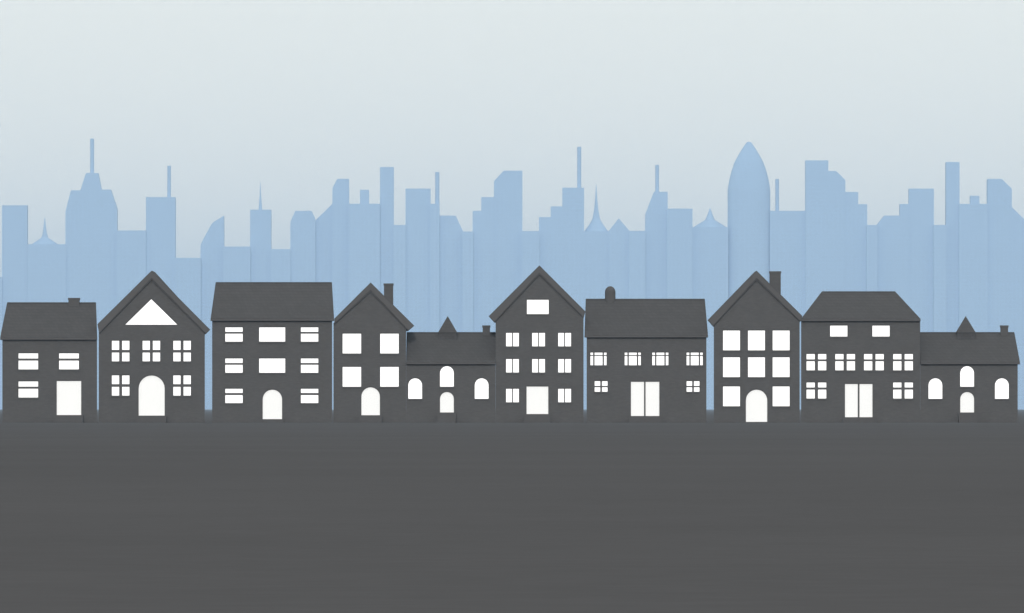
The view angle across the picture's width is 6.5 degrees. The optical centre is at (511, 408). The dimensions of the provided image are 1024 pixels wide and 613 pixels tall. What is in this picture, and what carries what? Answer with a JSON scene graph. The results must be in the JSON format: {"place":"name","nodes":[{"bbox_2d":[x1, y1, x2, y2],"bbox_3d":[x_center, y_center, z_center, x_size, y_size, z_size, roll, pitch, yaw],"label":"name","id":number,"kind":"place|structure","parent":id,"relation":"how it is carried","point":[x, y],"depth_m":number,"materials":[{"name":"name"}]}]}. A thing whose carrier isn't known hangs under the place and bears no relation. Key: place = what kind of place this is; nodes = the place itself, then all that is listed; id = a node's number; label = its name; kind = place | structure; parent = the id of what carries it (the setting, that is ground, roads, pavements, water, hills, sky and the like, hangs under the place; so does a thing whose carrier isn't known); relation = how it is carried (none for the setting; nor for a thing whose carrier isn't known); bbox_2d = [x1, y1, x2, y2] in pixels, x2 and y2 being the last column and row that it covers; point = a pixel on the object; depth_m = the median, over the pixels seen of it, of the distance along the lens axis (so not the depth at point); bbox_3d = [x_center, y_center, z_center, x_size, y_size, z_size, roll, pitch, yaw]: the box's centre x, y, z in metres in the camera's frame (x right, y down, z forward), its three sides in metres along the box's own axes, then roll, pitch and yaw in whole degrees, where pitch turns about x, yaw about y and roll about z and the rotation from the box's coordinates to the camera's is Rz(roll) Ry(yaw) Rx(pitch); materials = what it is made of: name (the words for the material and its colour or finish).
{"place":"outdoors","nodes":[
{"label":"outdoors","id":0,"kind":"place"},
{"bbox_2d":[0,298,96,422],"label":"house","id":1,"kind":"structure","parent":0,"point":[49,362],"depth_m":600.00,"materials":[{"name":"grey"}]},
{"bbox_2d":[17,353,38,370],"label":"window","id":2,"kind":"structure","parent":1,"relation":"in","point":[26,361],"depth_m":600.15,"materials":[{"name":"grey"}]},
{"bbox_2d":[17,381,38,398],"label":"window","id":3,"kind":"structure","parent":1,"relation":"in","point":[26,389],"depth_m":600.15,"materials":[{"name":"white"}]},
{"bbox_2d":[58,353,79,370],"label":"window","id":4,"kind":"structure","parent":1,"relation":"in","point":[66,361],"depth_m":600.15,"materials":[{"name":"grey"}]},
{"bbox_2d":[56,380,81,414],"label":"door","id":5,"kind":"structure","parent":1,"relation":"in","point":[68,392],"depth_m":600.00,"materials":[{"name":"white paint"}]},
{"bbox_2d":[97,271,209,422],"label":"house","id":6,"kind":"structure","parent":0,"point":[153,329],"depth_m":600.00,"materials":[{"name":"grey"}]},
{"bbox_2d":[110,340,130,362],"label":"window","id":7,"kind":"structure","parent":6,"relation":"in","point":[120,349],"depth_m":600.15,"materials":[{"name":"grey"}]},
{"bbox_2d":[110,375,130,396],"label":"window","id":8,"kind":"structure","parent":6,"relation":"in","point":[120,384],"depth_m":600.15,"materials":[{"name":"white"}]},
{"bbox_2d":[124,298,177,324],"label":"window","id":9,"kind":"structure","parent":6,"relation":"in","point":[151,313],"depth_m":600.15,"materials":[{"name":"grey"}]},
{"bbox_2d":[141,340,160,362],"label":"window","id":10,"kind":"structure","parent":6,"relation":"in","point":[151,349],"depth_m":600.15,"materials":[{"name":"grey"}]},
{"bbox_2d":[138,375,164,415],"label":"door","id":11,"kind":"structure","parent":6,"relation":"in","point":[151,388],"depth_m":600.00,"materials":[{"name":"white paint"}]},
{"bbox_2d":[172,340,191,362],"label":"window","id":12,"kind":"structure","parent":6,"relation":"in","point":[182,349],"depth_m":600.15,"materials":[{"name":"grey"}]},
{"bbox_2d":[172,375,191,396],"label":"window","id":13,"kind":"structure","parent":6,"relation":"in","point":[182,384],"depth_m":600.15,"materials":[{"name":"white"}]},
{"bbox_2d":[211,282,333,422],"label":"house","id":14,"kind":"structure","parent":0,"point":[271,352],"depth_m":600.00,"materials":[{"name":"grey"}]},
{"bbox_2d":[224,327,243,342],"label":"window","id":15,"kind":"structure","parent":14,"relation":"in","point":[232,334],"depth_m":600.15,"materials":[{"name":"grey"}]},
{"bbox_2d":[224,358,243,373],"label":"window","id":16,"kind":"structure","parent":14,"relation":"in","point":[232,365],"depth_m":600.15,"materials":[{"name":"white"}]},
{"bbox_2d":[224,388,243,404],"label":"window","id":17,"kind":"structure","parent":14,"relation":"in","point":[233,396],"depth_m":600.15,"materials":[{"name":"white"}]},
{"bbox_2d":[258,327,286,342],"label":"window","id":18,"kind":"structure","parent":14,"relation":"in","point":[265,334],"depth_m":600.15,"materials":[{"name":"grey"}]},
{"bbox_2d":[258,358,286,373],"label":"window","id":19,"kind":"structure","parent":14,"relation":"in","point":[265,365],"depth_m":600.15,"materials":[{"name":"grey"}]},
{"bbox_2d":[262,389,282,418],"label":"door","id":20,"kind":"structure","parent":14,"relation":"in","point":[272,399],"depth_m":600.00,"materials":[{"name":"white paint"}]},
{"bbox_2d":[299,327,319,342],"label":"window","id":21,"kind":"structure","parent":14,"relation":"in","point":[307,334],"depth_m":600.15,"materials":[{"name":"grey"}]},
{"bbox_2d":[299,358,319,373],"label":"window","id":22,"kind":"structure","parent":14,"relation":"in","point":[307,365],"depth_m":600.15,"materials":[{"name":"grey"}]},
{"bbox_2d":[299,388,319,404],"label":"window","id":23,"kind":"structure","parent":14,"relation":"in","point":[308,396],"depth_m":600.15,"materials":[{"name":"white"}]},
{"bbox_2d":[334,283,413,422],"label":"house","id":24,"kind":"structure","parent":0,"point":[373,324],"depth_m":600.00,"materials":[{"name":"grey"}]},
{"bbox_2d":[341,333,361,354],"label":"window","id":25,"kind":"structure","parent":24,"relation":"in","point":[351,342],"depth_m":600.15,"materials":[{"name":"white"}]},
{"bbox_2d":[341,366,361,387],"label":"window","id":26,"kind":"structure","parent":24,"relation":"in","point":[351,375],"depth_m":600.15,"materials":[{"name":"grey"}]},
{"bbox_2d":[361,386,380,414],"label":"door","id":27,"kind":"structure","parent":24,"relation":"in","point":[370,396],"depth_m":600.00,"materials":[{"name":"white paint"}]},
{"bbox_2d":[379,333,399,354],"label":"window","id":28,"kind":"structure","parent":24,"relation":"in","point":[388,342],"depth_m":600.15,"materials":[{"name":"grey"}]},
{"bbox_2d":[379,366,399,387],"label":"window","id":29,"kind":"structure","parent":24,"relation":"in","point":[388,375],"depth_m":600.15,"materials":[{"name":"grey"}]},
{"bbox_2d":[0,409,1023,612],"bbox_3d":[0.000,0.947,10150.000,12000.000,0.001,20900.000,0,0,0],"label":"ground","id":30,"kind":"structure","parent":0,"point":[708,516],"depth_m":78.02,"materials":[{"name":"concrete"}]},
{"bbox_2d":[0,277,1,408],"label":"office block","id":31,"kind":"structure","parent":30,"relation":"on","point":[0,343],"depth_m":8996.60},
{"bbox_2d":[2,205,27,324],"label":"skyscraper","id":32,"kind":"structure","parent":30,"relation":"on","point":[14,247],"depth_m":9001.30,"materials":[{"name":"blue"}]},
{"bbox_2d":[27,218,65,301],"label":"spired hall","id":33,"kind":"structure","parent":30,"relation":"on","point":[46,268],"depth_m":9000.00,"materials":[{"name":"blue"}]},
{"bbox_2d":[65,139,117,408],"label":"skyscraper","id":34,"kind":"structure","parent":30,"relation":"on","point":[91,220],"depth_m":9001.30,"materials":[{"name":"blue metal"}]},
{"bbox_2d":[117,230,145,303],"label":"office block","id":35,"kind":"structure","parent":30,"relation":"on","point":[131,259],"depth_m":8996.60,"materials":[{"name":"blue"}]},
{"bbox_2d":[146,166,175,292],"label":"skyscraper","id":36,"kind":"structure","parent":30,"relation":"on","point":[160,235],"depth_m":9000.00,"materials":[{"name":"blue metal"}]},
{"bbox_2d":[175,258,200,319],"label":"office block","id":37,"kind":"structure","parent":30,"relation":"on","point":[188,282],"depth_m":8995.30,"materials":[{"name":"blue"}]},
{"bbox_2d":[200,216,223,408],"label":"skyscraper","id":38,"kind":"structure","parent":30,"relation":"on","point":[211,249],"depth_m":9002.60,"materials":[{"name":"blue"}]},
{"bbox_2d":[223,247,250,281],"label":"office block","id":39,"kind":"structure","parent":30,"relation":"on","point":[236,264],"depth_m":8994.00,"materials":[{"name":"blue"}]},
{"bbox_2d":[250,182,271,281],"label":"skyscraper","id":40,"kind":"structure","parent":30,"relation":"on","point":[261,233],"depth_m":9001.30,"materials":[{"name":"blue metal"}]},
{"bbox_2d":[271,249,290,281],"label":"office block","id":41,"kind":"structure","parent":30,"relation":"on","point":[280,265],"depth_m":8996.60,"materials":[{"name":"blue"}]},
{"bbox_2d":[290,211,315,281],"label":"skyscraper","id":42,"kind":"structure","parent":30,"relation":"on","point":[303,242],"depth_m":9000.00,"materials":[{"name":"blue"}]},
{"bbox_2d":[316,205,331,281],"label":"skyscraper","id":43,"kind":"structure","parent":30,"relation":"on","point":[324,246],"depth_m":9007.30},
{"bbox_2d":[332,179,348,408],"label":"skyscraper","id":44,"kind":"structure","parent":30,"relation":"on","point":[340,239],"depth_m":9002.60,"materials":[{"name":"blue"}]},
{"bbox_2d":[349,190,379,303],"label":"office block","id":45,"kind":"structure","parent":30,"relation":"on","point":[364,243],"depth_m":8994.00,"materials":[{"name":"blue"}]},
{"bbox_2d":[380,167,393,294],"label":"skyscraper","id":46,"kind":"structure","parent":30,"relation":"on","point":[386,216],"depth_m":9001.30,"materials":[{"name":"blue"}]},
{"bbox_2d":[393,225,405,316],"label":"office block","id":47,"kind":"structure","parent":30,"relation":"on","point":[399,267],"depth_m":8996.60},
{"bbox_2d":[406,189,430,340],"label":"skyscraper","id":48,"kind":"structure","parent":30,"relation":"on","point":[418,202],"depth_m":9000.00,"materials":[{"name":"blue"}]},
{"bbox_2d":[430,172,439,331],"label":"office block","id":49,"kind":"structure","parent":30,"relation":"on","point":[435,267],"depth_m":8995.30,"materials":[{"name":"blue metal"}]},
{"bbox_2d":[406,316,495,422],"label":"cottage","id":50,"kind":"structure","parent":30,"relation":"on","point":[450,374],"depth_m":600.00,"materials":[{"name":"grey"}]},
{"bbox_2d":[407,378,422,399],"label":"window","id":51,"kind":"structure","parent":50,"relation":"in","point":[415,385],"depth_m":600.15,"materials":[{"name":"grey"}]},
{"bbox_2d":[439,365,454,387],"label":"window","id":52,"kind":"structure","parent":50,"relation":"in","point":[446,373],"depth_m":600.15,"materials":[{"name":"grey"}]},
{"bbox_2d":[439,391,454,411],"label":"door","id":53,"kind":"structure","parent":50,"relation":"in","point":[446,399],"depth_m":600.00,"materials":[{"name":"white paint"}]},
{"bbox_2d":[474,377,488,399],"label":"window","id":54,"kind":"structure","parent":50,"relation":"in","point":[481,385],"depth_m":600.15,"materials":[{"name":"grey"}]},
{"bbox_2d":[440,216,462,331],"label":"office block","id":55,"kind":"structure","parent":30,"relation":"on","point":[451,230],"depth_m":9002.60,"materials":[{"name":"blue"}]},
{"bbox_2d":[462,231,472,331],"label":"office block","id":56,"kind":"structure","parent":30,"relation":"on","point":[467,281],"depth_m":8994.00,"materials":[{"name":"blue"}]},
{"bbox_2d":[473,197,493,331],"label":"office block","id":57,"kind":"structure","parent":30,"relation":"on","point":[483,264],"depth_m":9001.30,"materials":[{"name":"blue"}]},
{"bbox_2d":[494,171,521,331],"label":"skyscraper","id":58,"kind":"structure","parent":30,"relation":"on","point":[507,233],"depth_m":9002.60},
{"bbox_2d":[522,231,539,281],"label":"office block","id":59,"kind":"structure","parent":30,"relation":"on","point":[530,252],"depth_m":8994.00,"materials":[{"name":"blue"}]},
{"bbox_2d":[539,147,583,309],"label":"skyscraper","id":60,"kind":"structure","parent":30,"relation":"on","point":[561,229],"depth_m":9001.30,"materials":[{"name":"blue metal"}]},
{"bbox_2d":[584,186,608,408],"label":"spire building","id":61,"kind":"structure","parent":30,"relation":"on","point":[596,258],"depth_m":9002.60,"materials":[{"name":"blue"}]},
{"bbox_2d":[609,218,628,298],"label":"office block","id":62,"kind":"structure","parent":30,"relation":"on","point":[619,257],"depth_m":9000.00,"materials":[{"name":"blue"}]},
{"bbox_2d":[629,231,645,298],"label":"office block","id":63,"kind":"structure","parent":30,"relation":"on","point":[637,264],"depth_m":8995.30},
{"bbox_2d":[645,165,667,298],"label":"skyscraper","id":64,"kind":"structure","parent":30,"relation":"on","point":[656,244],"depth_m":9002.60,"materials":[{"name":"blue metal"}]},
{"bbox_2d":[667,209,692,298],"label":"office block","id":65,"kind":"structure","parent":30,"relation":"on","point":[679,253],"depth_m":8994.00,"materials":[{"name":"blue"}]},
{"bbox_2d":[693,209,727,408],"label":"spired hall","id":66,"kind":"structure","parent":30,"relation":"on","point":[710,259],"depth_m":9001.30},
{"bbox_2d":[728,142,769,298],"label":"skyscraper","id":67,"kind":"structure","parent":30,"relation":"on","point":[748,220],"depth_m":9004.48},
{"bbox_2d":[770,179,804,408],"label":"office block","id":68,"kind":"structure","parent":30,"relation":"on","point":[787,244],"depth_m":9006.00,"materials":[{"name":"blue metal"}]},
{"bbox_2d":[805,160,844,312],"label":"skyscraper","id":69,"kind":"structure","parent":30,"relation":"on","point":[824,229],"depth_m":9001.30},
{"bbox_2d":[845,192,866,290],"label":"office block","id":70,"kind":"structure","parent":30,"relation":"on","point":[855,241],"depth_m":9002.60,"materials":[{"name":"blue"}]},
{"bbox_2d":[866,225,876,290],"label":"office block","id":71,"kind":"structure","parent":30,"relation":"on","point":[871,257],"depth_m":8994.00,"materials":[{"name":"blue"}]},
{"bbox_2d":[877,204,908,305],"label":"office block","id":72,"kind":"structure","parent":30,"relation":"on","point":[892,253],"depth_m":9001.30,"materials":[{"name":"blue"}]},
{"bbox_2d":[908,189,933,331],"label":"skyscraper","id":73,"kind":"structure","parent":30,"relation":"on","point":[921,211],"depth_m":9002.60,"materials":[{"name":"blue"}]},
{"bbox_2d":[933,225,946,331],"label":"office block","id":74,"kind":"structure","parent":30,"relation":"on","point":[939,278],"depth_m":8994.00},
{"bbox_2d":[945,162,959,331],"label":"skyscraper","id":75,"kind":"structure","parent":30,"relation":"on","point":[952,186],"depth_m":9001.30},
{"bbox_2d":[920,316,1019,422],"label":"cottage","id":76,"kind":"structure","parent":30,"relation":"on","point":[968,374],"depth_m":600.00,"materials":[{"name":"grey"}]},
{"bbox_2d":[928,377,942,399],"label":"window","id":77,"kind":"structure","parent":76,"relation":"in","point":[935,385],"depth_m":600.15,"materials":[{"name":"white"}]},
{"bbox_2d":[959,365,974,387],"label":"window","id":78,"kind":"structure","parent":76,"relation":"in","point":[967,373],"depth_m":600.15,"materials":[{"name":"white"}]},
{"bbox_2d":[959,391,974,411],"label":"door","id":79,"kind":"structure","parent":76,"relation":"in","point":[967,399],"depth_m":600.00,"materials":[{"name":"white paint"}]},
{"bbox_2d":[994,378,1009,399],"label":"window","id":80,"kind":"structure","parent":76,"relation":"in","point":[1001,386],"depth_m":600.15,"materials":[{"name":"white"}]},
{"bbox_2d":[959,196,987,331],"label":"office block","id":81,"kind":"structure","parent":30,"relation":"on","point":[973,261],"depth_m":8996.60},
{"bbox_2d":[987,179,1011,331],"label":"skyscraper","id":82,"kind":"structure","parent":30,"relation":"on","point":[999,197],"depth_m":9000.00,"materials":[{"name":"blue"}]},
{"bbox_2d":[1012,208,1023,408],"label":"office block","id":83,"kind":"structure","parent":30,"relation":"on","point":[1017,274],"depth_m":9001.30,"materials":[{"name":"blue"}]},
{"bbox_2d":[0,0,1023,276],"label":"sky","id":84,"kind":"structure","parent":0,"point":[295,98],"materials":[{"name":"white"}]},
{"bbox_2d":[489,265,584,422],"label":"house","id":85,"kind":"structure","parent":0,"point":[536,315],"depth_m":600.00,"materials":[{"name":"grey"}]},
{"bbox_2d":[526,386,548,413],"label":"door","id":86,"kind":"structure","parent":85,"relation":"in","point":[537,397],"depth_m":600.00,"materials":[{"name":"white paint"}]},
{"bbox_2d":[526,299,549,315],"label":"window","id":87,"kind":"structure","parent":85,"relation":"in","point":[534,307],"depth_m":600.15,"materials":[{"name":"white"}]},
{"bbox_2d":[584,286,707,422],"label":"house","id":88,"kind":"structure","parent":0,"point":[646,360],"depth_m":600.00,"materials":[{"name":"grey"}]},
{"bbox_2d":[589,352,607,366],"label":"window","id":89,"kind":"structure","parent":88,"relation":"in","point":[597,359],"depth_m":600.15,"materials":[{"name":"grey"}]},
{"bbox_2d":[623,352,641,366],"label":"window","id":90,"kind":"structure","parent":88,"relation":"in","point":[631,359],"depth_m":600.15,"materials":[{"name":"grey"}]},
{"bbox_2d":[630,381,659,415],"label":"door","id":91,"kind":"structure","parent":88,"relation":"in","point":[644,395],"depth_m":600.00,"materials":[{"name":"white paint"}]},
{"bbox_2d":[651,352,669,366],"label":"window","id":92,"kind":"structure","parent":88,"relation":"in","point":[658,359],"depth_m":600.15,"materials":[{"name":"grey"}]},
{"bbox_2d":[685,352,703,366],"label":"window","id":93,"kind":"structure","parent":88,"relation":"in","point":[693,359],"depth_m":600.15,"materials":[{"name":"white"}]},
{"bbox_2d":[708,271,801,422],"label":"house","id":94,"kind":"structure","parent":0,"point":[754,319],"depth_m":600.00,"materials":[{"name":"grey"}]},
{"bbox_2d":[722,330,740,351],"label":"window","id":95,"kind":"structure","parent":94,"relation":"in","point":[731,339],"depth_m":600.15,"materials":[{"name":"white"}]},
{"bbox_2d":[722,357,740,378],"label":"window","id":96,"kind":"structure","parent":94,"relation":"in","point":[731,366],"depth_m":600.15,"materials":[{"name":"white"}]},
{"bbox_2d":[722,386,740,407],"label":"window","id":97,"kind":"structure","parent":94,"relation":"in","point":[731,395],"depth_m":600.15,"materials":[{"name":"white"}]},
{"bbox_2d":[747,330,765,351],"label":"window","id":98,"kind":"structure","parent":94,"relation":"in","point":[756,339],"depth_m":600.15,"materials":[{"name":"white"}]},
{"bbox_2d":[747,357,765,378],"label":"window","id":99,"kind":"structure","parent":94,"relation":"in","point":[756,366],"depth_m":600.15,"materials":[{"name":"white"}]},
{"bbox_2d":[745,389,767,421],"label":"door","id":100,"kind":"structure","parent":94,"relation":"in","point":[756,400],"depth_m":600.00,"materials":[{"name":"white paint"}]},
{"bbox_2d":[771,330,790,351],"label":"window","id":101,"kind":"structure","parent":94,"relation":"in","point":[780,338],"depth_m":600.15,"materials":[{"name":"white"}]},
{"bbox_2d":[771,357,790,378],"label":"window","id":102,"kind":"structure","parent":94,"relation":"in","point":[780,365],"depth_m":600.15,"materials":[{"name":"white"}]},
{"bbox_2d":[771,386,790,407],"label":"window","id":103,"kind":"structure","parent":94,"relation":"in","point":[780,394],"depth_m":600.15,"materials":[{"name":"white"}]},
{"bbox_2d":[801,291,920,422],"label":"house","id":104,"kind":"structure","parent":0,"point":[860,356],"depth_m":600.00,"materials":[{"name":"grey"}]},
{"bbox_2d":[805,353,827,371],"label":"window","id":105,"kind":"structure","parent":104,"relation":"in","point":[815,362],"depth_m":600.15,"materials":[{"name":"white"}]},
{"bbox_2d":[805,382,827,399],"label":"window","id":106,"kind":"structure","parent":104,"relation":"in","point":[814,390],"depth_m":600.15,"materials":[{"name":"white"}]},
{"bbox_2d":[829,325,848,337],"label":"window","id":107,"kind":"structure","parent":104,"relation":"in","point":[835,331],"depth_m":600.15,"materials":[{"name":"white"}]},
{"bbox_2d":[834,353,855,371],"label":"window","id":108,"kind":"structure","parent":104,"relation":"in","point":[844,362],"depth_m":600.15,"materials":[{"name":"white"}]},
{"bbox_2d":[844,383,872,416],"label":"door","id":109,"kind":"structure","parent":104,"relation":"in","point":[858,397],"depth_m":600.00,"materials":[{"name":"white paint"}]},
{"bbox_2d":[863,353,884,371],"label":"window","id":110,"kind":"structure","parent":104,"relation":"in","point":[872,362],"depth_m":600.15,"materials":[{"name":"white"}]},
{"bbox_2d":[892,353,913,371],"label":"window","id":111,"kind":"structure","parent":104,"relation":"in","point":[901,362],"depth_m":600.15,"materials":[{"name":"white"}]},
{"bbox_2d":[892,382,913,399],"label":"window","id":112,"kind":"structure","parent":104,"relation":"in","point":[900,390],"depth_m":600.00,"materials":[{"name":"white"}]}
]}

